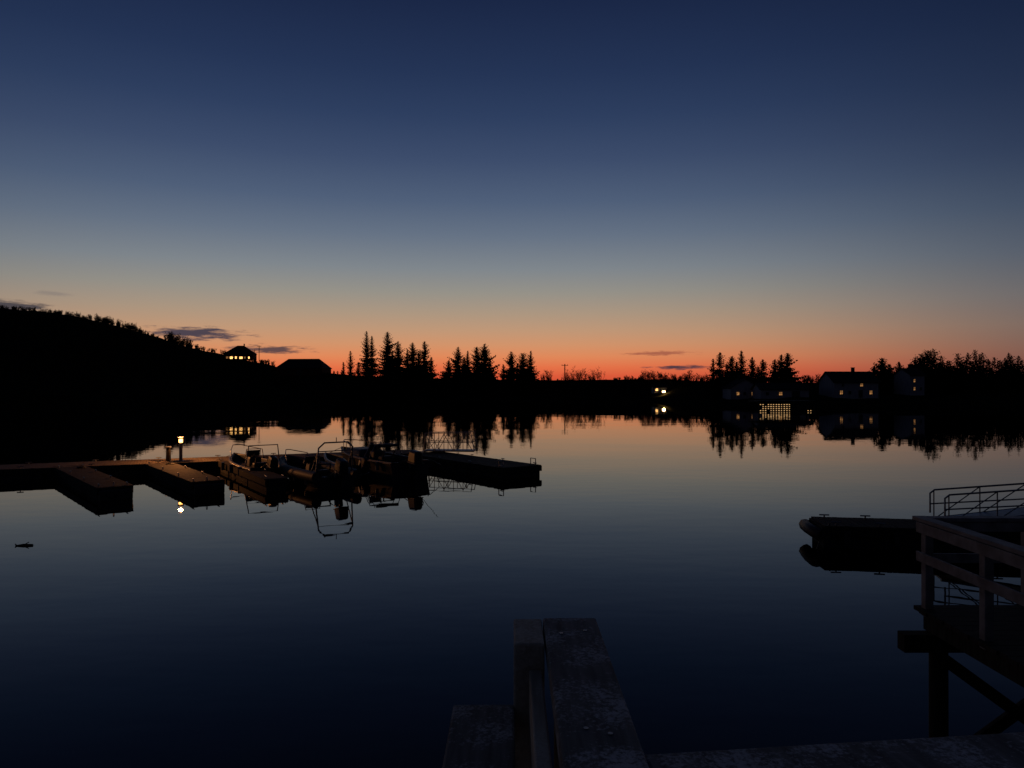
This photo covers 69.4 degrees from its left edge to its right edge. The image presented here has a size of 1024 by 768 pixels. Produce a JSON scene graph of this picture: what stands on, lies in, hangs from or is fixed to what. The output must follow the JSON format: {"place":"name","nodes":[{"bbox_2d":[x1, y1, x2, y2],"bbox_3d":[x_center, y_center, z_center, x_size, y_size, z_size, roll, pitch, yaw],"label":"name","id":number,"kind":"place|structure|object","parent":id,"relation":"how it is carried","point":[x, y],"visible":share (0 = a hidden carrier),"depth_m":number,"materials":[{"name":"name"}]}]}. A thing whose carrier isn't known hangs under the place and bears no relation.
{"place":"outdoors","nodes":[
{"label":"outdoors","id":0,"kind":"place"},
{"bbox_2d":[0,397,1023,767],"bbox_3d":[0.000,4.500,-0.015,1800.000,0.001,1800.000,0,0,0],"label":"harbour water","id":1,"kind":"structure","parent":0,"point":[700,575],"depth_m":17.41,"materials":[{"name":"blue liquid"}]},
{"bbox_2d":[15,542,32,545],"bbox_3d":[-13.775,4.530,20.892,0.527,0.125,0.180,0,0,-9],"label":"floating driftwood","id":2,"kind":"object","parent":1,"relation":"on","point":[25,544],"visible":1,"depth_m":20.87,"materials":[{"name":"black wood"}]},
{"bbox_2d":[53,464,133,501],"bbox_3d":[-18.888,4.457,33.062,1.320,1.100,10.270,0,0,-40],"label":"mooring finger","id":3,"kind":"object","parent":1,"relation":"on","point":[99,486],"visible":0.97,"depth_m":30.85},
{"bbox_2d":[144,461,224,495],"bbox_3d":[-15.589,4.463,34.757,1.320,1.100,9.900,0,0,-37],"label":"mooring finger","id":4,"kind":"object","parent":1,"relation":"on","point":[190,480],"visible":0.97,"depth_m":32.71},
{"bbox_2d":[0,448,421,480],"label":"floating walkway","id":5,"kind":"structure","parent":1,"relation":"on","point":[47,470],"depth_m":37.66,"materials":[{"name":"wood"}]},
{"bbox_2d":[165,446,171,460],"bbox_3d":[-18.300,3.708,39.388,0.260,0.780,0.240,0,0,0],"label":"service pedestal","id":6,"kind":"object","parent":5,"relation":"on","point":[168,453],"visible":1,"depth_m":39.30,"materials":[{"name":"metal"}]},
{"bbox_2d":[177,437,183,461],"bbox_3d":[-17.550,3.457,39.189,0.314,1.280,0.314,0,0,-22],"label":"dock lamp","id":7,"kind":"object","parent":5,"relation":"on","point":[180,449],"visible":1,"depth_m":39.11,"materials":[{"name":"black metal"}]},
{"bbox_2d":[218,459,288,491],"bbox_3d":[-12.850,4.497,35.986,1.020,1.040,10.040,0,0,-33],"label":"boat","id":8,"kind":"object","parent":1,"relation":"on","point":[266,480],"visible":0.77,"depth_m":33.27,"materials":[{"name":"black"}]},
{"bbox_2d":[218,444,302,476],"bbox_3d":[-13.711,4.004,37.500,7.423,2.067,2.896,0,0,35],"label":"open boat","id":9,"kind":"object","parent":1,"relation":"on","point":[254,459],"visible":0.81,"depth_m":36.56,"materials":[{"name":"metal"}]},
{"bbox_2d":[277,437,369,489],"bbox_3d":[-9.506,3.748,35.470,3.048,2.766,8.432,0,0,-37],"label":"rib boat","id":10,"kind":"object","parent":1,"relation":"on","point":[314,472],"visible":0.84,"depth_m":33.12,"materials":[{"name":"rubber"}]},
{"bbox_2d":[324,452,367,475],"bbox_3d":[-8.782,4.271,38.865,1.712,1.290,5.618,0,0,-35],"label":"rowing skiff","id":11,"kind":"object","parent":1,"relation":"on","point":[330,458],"visible":0.4,"depth_m":38.05,"materials":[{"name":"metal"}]},
{"bbox_2d":[323,439,440,480],"bbox_3d":[-7.063,3.926,38.952,3.448,2.516,9.183,0,0,-40],"label":"motor boat","id":12,"kind":"object","parent":1,"relation":"on","point":[393,466],"visible":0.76,"depth_m":36.36,"materials":[{"name":"metal"}]},
{"bbox_2d":[406,452,541,478],"bbox_3d":[-2.425,4.398,40.586,2.420,1.268,9.970,0,0,-37],"label":"floating pontoon","id":13,"kind":"object","parent":1,"relation":"on","point":[496,468],"visible":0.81,"depth_m":38.12,"materials":[{"name":"wood"}]},
{"bbox_2d":[423,431,477,451],"bbox_3d":[-3.689,3.450,44.518,3.159,1.158,1.170,0,0,8],"label":"truss gangway","id":14,"kind":"object","parent":13,"relation":"on","point":[450,450],"visible":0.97,"depth_m":44.12,"materials":[{"name":"metal"}]},
{"bbox_2d":[748,400,815,411],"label":"lit boat quay","id":15,"kind":"structure","parent":1,"relation":"in","point":[775,407],"depth_m":131.08,"materials":[{"name":"brown"}]},
{"bbox_2d":[799,514,1020,551],"bbox_3d":[12.698,4.367,20.692,8.688,1.040,1.750,0,0,9],"label":"floating pontoon","id":16,"kind":"object","parent":1,"relation":"on","point":[864,533],"visible":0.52,"depth_m":20.48,"materials":[{"name":"concrete"}]},
{"bbox_2d":[929,483,1023,515],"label":"gangway","id":17,"kind":"object","parent":16,"relation":"on","point":[1018,510],"visible":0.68,"depth_m":20.50,"materials":[{"name":"metal"}]},
{"bbox_2d":[897,516,1023,737],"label":"timber pier","id":18,"kind":"structure","parent":1,"relation":"in","point":[986,631],"depth_m":8.14,"materials":[{"name":"brown wood"}]},
{"bbox_2d":[0,308,1023,408],"bbox_3d":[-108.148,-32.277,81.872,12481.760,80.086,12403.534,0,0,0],"label":"ground terrain","id":19,"kind":"structure","parent":0,"point":[45,354],"depth_m":368.52,"materials":[{"name":"black soil"}]},
{"bbox_2d":[0,305,274,366],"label":"hill birch scrub","id":20,"kind":"object","parent":19,"relation":"on","point":[170,336],"visible":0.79,"depth_m":607.02,"materials":[{"name":"black plant"}]},
{"bbox_2d":[224,354,256,359],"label":"walls","id":21,"kind":"structure","parent":19,"relation":"on","point":[253,356],"depth_m":425.80,"materials":[{"name":"black"}]},
{"bbox_2d":[223,346,255,353],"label":"roof","id":22,"kind":"structure","parent":21,"relation":"on","point":[240,350],"depth_m":426.85,"materials":[{"name":"stone"}]},
{"bbox_2d":[276,359,331,375],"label":"barn","id":23,"kind":"structure","parent":19,"relation":"on","point":[301,367],"depth_m":339.83,"materials":[{"name":"stone"}]},
{"bbox_2d":[296,370,301,375],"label":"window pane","id":24,"kind":"structure","parent":23,"relation":"in","point":[298,372],"depth_m":338.92,"materials":[{"name":"black glass"}]},
{"bbox_2d":[336,362,349,398],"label":"spruce tree","id":25,"kind":"object","parent":19,"relation":"on","point":[342,390],"visible":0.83,"depth_m":261.68,"materials":[{"name":"plant"}]},
{"bbox_2d":[342,351,359,398],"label":"spruce tree","id":26,"kind":"object","parent":19,"relation":"on","point":[350,391],"visible":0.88,"depth_m":261.74,"materials":[{"name":"plant"}]},
{"bbox_2d":[352,362,361,396],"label":"spruce tree","id":27,"kind":"object","parent":19,"relation":"on","point":[357,370],"visible":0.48,"depth_m":265.53,"materials":[{"name":"plant"}]},
{"bbox_2d":[353,331,381,398],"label":"spruce tree","id":28,"kind":"object","parent":19,"relation":"on","point":[366,382],"visible":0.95,"depth_m":259.69,"materials":[{"name":"black plant"}]},
{"bbox_2d":[356,336,379,397],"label":"spruce tree","id":29,"kind":"object","parent":19,"relation":"on","point":[373,360],"visible":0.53,"depth_m":263.89,"materials":[{"name":"black plant"}]},
{"bbox_2d":[370,332,403,398],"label":"spruce tree","id":30,"kind":"object","parent":19,"relation":"on","point":[386,380],"visible":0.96,"depth_m":259.90,"materials":[{"name":"black plant"}]},
{"bbox_2d":[388,342,407,394],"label":"spruce tree","id":31,"kind":"object","parent":19,"relation":"on","point":[399,360],"visible":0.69,"depth_m":262.12,"materials":[{"name":"black plant"}]},
{"bbox_2d":[397,349,409,395],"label":"spruce tree","id":32,"kind":"object","parent":19,"relation":"on","point":[405,367],"visible":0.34,"depth_m":264.42,"materials":[{"name":"plant"}]},
{"bbox_2d":[396,342,426,395],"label":"spruce tree","id":33,"kind":"object","parent":19,"relation":"on","point":[410,389],"visible":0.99,"depth_m":260.51,"materials":[{"name":"plant"}]},
{"bbox_2d":[415,351,422,370],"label":"spruce tree","id":34,"kind":"object","parent":19,"relation":"on","point":[419,359],"visible":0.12,"depth_m":267.96,"materials":[{"name":"black plant"}]},
{"bbox_2d":[412,341,441,395],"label":"spruce tree","id":35,"kind":"object","parent":19,"relation":"on","point":[428,388],"visible":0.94,"depth_m":262.19,"materials":[{"name":"plant"}]},
{"bbox_2d":[429,357,439,391],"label":"spruce tree","id":36,"kind":"object","parent":19,"relation":"on","point":[434,373],"visible":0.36,"depth_m":267.92,"materials":[{"name":"plant"}]},
{"bbox_2d":[436,360,452,392],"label":"spruce tree","id":37,"kind":"object","parent":19,"relation":"on","point":[445,380],"visible":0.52,"depth_m":267.19,"materials":[{"name":"plant"}]},
{"bbox_2d":[440,348,472,396],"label":"spruce tree","id":38,"kind":"object","parent":19,"relation":"on","point":[453,388],"visible":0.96,"depth_m":261.29,"materials":[{"name":"plant"}]},
{"bbox_2d":[460,357,471,380],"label":"spruce tree","id":39,"kind":"object","parent":19,"relation":"on","point":[463,362],"visible":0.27,"depth_m":265.80,"materials":[{"name":"plant"}]},
{"bbox_2d":[461,351,474,394],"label":"spruce tree","id":40,"kind":"object","parent":19,"relation":"on","point":[467,367],"visible":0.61,"depth_m":263.28,"materials":[{"name":"plant"}]},
{"bbox_2d":[459,347,489,395],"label":"spruce tree","id":41,"kind":"object","parent":19,"relation":"on","point":[474,363],"visible":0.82,"depth_m":261.05,"materials":[{"name":"plant"}]},
{"bbox_2d":[464,343,504,395],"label":"spruce tree","id":42,"kind":"object","parent":19,"relation":"on","point":[488,377],"visible":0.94,"depth_m":260.15,"materials":[{"name":"plant"}]},
{"bbox_2d":[495,364,512,393],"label":"spruce tree","id":43,"kind":"object","parent":19,"relation":"on","point":[502,379],"visible":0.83,"depth_m":261.66,"materials":[{"name":"plant"}]},
{"bbox_2d":[491,352,526,395],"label":"spruce tree","id":44,"kind":"object","parent":19,"relation":"on","point":[510,371],"visible":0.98,"depth_m":260.43,"materials":[{"name":"plant"}]},
{"bbox_2d":[506,353,541,395],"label":"spruce tree","id":45,"kind":"object","parent":19,"relation":"on","point":[522,379],"visible":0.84,"depth_m":261.26,"materials":[{"name":"plant"}]},
{"bbox_2d":[520,351,546,394],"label":"spruce tree","id":46,"kind":"object","parent":19,"relation":"on","point":[532,370],"visible":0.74,"depth_m":263.22,"materials":[{"name":"plant"}]},
{"bbox_2d":[333,367,820,393],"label":"shoreline birch scrub","id":47,"kind":"object","parent":19,"relation":"on","point":[688,378],"visible":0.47,"depth_m":261.38,"materials":[{"name":"plant"}]},
{"bbox_2d":[650,384,668,392],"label":"shed","id":48,"kind":"structure","parent":19,"relation":"on","point":[657,388],"depth_m":238.50,"materials":[{"name":"stone"}]},
{"bbox_2d":[703,359,720,398],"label":"spruce tree","id":49,"kind":"object","parent":19,"relation":"on","point":[711,379],"visible":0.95,"depth_m":185.93,"materials":[{"name":"plant"}]},
{"bbox_2d":[705,352,730,398],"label":"spruce tree","id":50,"kind":"object","parent":19,"relation":"on","point":[720,380],"visible":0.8,"depth_m":185.76,"materials":[{"name":"plant"}]},
{"bbox_2d":[723,365,731,383],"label":"spruce tree","id":51,"kind":"object","parent":19,"relation":"on","point":[727,368],"visible":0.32,"depth_m":187.84,"materials":[{"name":"plant"}]},
{"bbox_2d":[722,356,739,382],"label":"spruce tree","id":52,"kind":"object","parent":19,"relation":"on","point":[731,364],"visible":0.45,"depth_m":189.61,"materials":[{"name":"plant"}]},
{"bbox_2d":[732,362,741,378],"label":"spruce tree","id":53,"kind":"object","parent":19,"relation":"on","point":[737,367],"visible":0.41,"depth_m":189.78,"materials":[{"name":"plant"}]},
{"bbox_2d":[722,380,753,398],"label":"walls","id":54,"kind":"structure","parent":19,"relation":"on","point":[741,387],"depth_m":176.50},
{"bbox_2d":[720,379,753,388],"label":"roof","id":55,"kind":"structure","parent":54,"relation":"on","point":[731,384],"depth_m":179.15,"materials":[{"name":"stone"}]},
{"bbox_2d":[737,350,749,379],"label":"spruce tree","id":56,"kind":"object","parent":19,"relation":"on","point":[741,362],"visible":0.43,"depth_m":191.90,"materials":[{"name":"black plant"}]},
{"bbox_2d":[740,357,761,382],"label":"spruce tree","id":57,"kind":"object","parent":19,"relation":"on","point":[751,375],"visible":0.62,"depth_m":189.75,"materials":[{"name":"plant"}]},
{"bbox_2d":[754,366,763,382],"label":"spruce tree","id":58,"kind":"object","parent":19,"relation":"on","point":[758,372],"visible":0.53,"depth_m":189.74,"materials":[{"name":"plant"}]},
{"bbox_2d":[759,359,769,382],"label":"spruce tree","id":59,"kind":"object","parent":19,"relation":"on","point":[763,365],"visible":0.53,"depth_m":189.79,"materials":[{"name":"plant"}]},
{"bbox_2d":[763,359,783,382],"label":"spruce tree","id":60,"kind":"object","parent":19,"relation":"on","point":[774,368],"visible":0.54,"depth_m":183.84,"materials":[{"name":"plant"}]},
{"bbox_2d":[750,383,810,398],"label":"boathouse","id":61,"kind":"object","parent":19,"relation":"on","point":[771,390],"visible":0.93,"depth_m":169.00,"materials":[{"name":"wood"}]},
{"bbox_2d":[792,391,799,396],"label":"window pane","id":62,"kind":"structure","parent":61,"relation":"in","point":[793,395],"depth_m":168.87,"materials":[{"name":"black glass"}]},
{"bbox_2d":[767,355,798,382],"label":"spruce tree","id":63,"kind":"object","parent":19,"relation":"on","point":[780,361],"visible":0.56,"depth_m":182.64,"materials":[{"name":"plant"}]},
{"bbox_2d":[772,353,805,382],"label":"spruce tree","id":64,"kind":"object","parent":19,"relation":"on","point":[791,373],"visible":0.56,"depth_m":181.51,"materials":[{"name":"black plant"}]},
{"bbox_2d":[819,373,877,398],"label":"walls","id":65,"kind":"structure","parent":19,"relation":"on","point":[828,387],"depth_m":168.70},
{"bbox_2d":[817,371,880,382],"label":"roof","id":66,"kind":"structure","parent":65,"relation":"on","point":[851,377],"depth_m":170.06,"materials":[{"name":"stone"}]},
{"bbox_2d":[867,367,877,376],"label":"spruce tree","id":67,"kind":"object","parent":19,"relation":"on","point":[874,369],"visible":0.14,"depth_m":185.88,"materials":[{"name":"plant"}]},
{"bbox_2d":[872,358,896,393],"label":"spruce tree","id":68,"kind":"object","parent":19,"relation":"on","point":[884,376],"visible":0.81,"depth_m":180.97,"materials":[{"name":"plant"}]},
{"bbox_2d":[886,364,894,387],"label":"spruce tree","id":69,"kind":"object","parent":19,"relation":"on","point":[890,366],"visible":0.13,"depth_m":187.67,"materials":[{"name":"plant"}]},
{"bbox_2d":[892,362,903,371],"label":"spruce tree","id":70,"kind":"object","parent":19,"relation":"on","point":[899,365],"visible":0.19,"depth_m":189.96,"materials":[{"name":"black plant"}]},
{"bbox_2d":[894,369,924,394],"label":"walls","id":71,"kind":"structure","parent":19,"relation":"on","point":[904,384],"depth_m":176.10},
{"bbox_2d":[891,368,926,375],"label":"roof","id":72,"kind":"structure","parent":71,"relation":"on","point":[913,371],"depth_m":176.60,"materials":[{"name":"stone"}]},
{"bbox_2d":[909,349,1023,393],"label":"distant spruce forest","id":73,"kind":"object","parent":19,"relation":"on","point":[942,376],"visible":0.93,"depth_m":183.15,"materials":[{"name":"plant"}]},
{"bbox_2d":[0,0,1023,382],"label":"sky","id":74,"kind":"structure","parent":0,"point":[617,188],"materials":[{"name":"blue"}]},
{"bbox_2d":[442,618,1023,767],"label":"deck railing","id":75,"kind":"object","parent":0,"point":[594,727],"visible":1,"depth_m":1.38,"materials":[{"name":"wood"}]}
]}

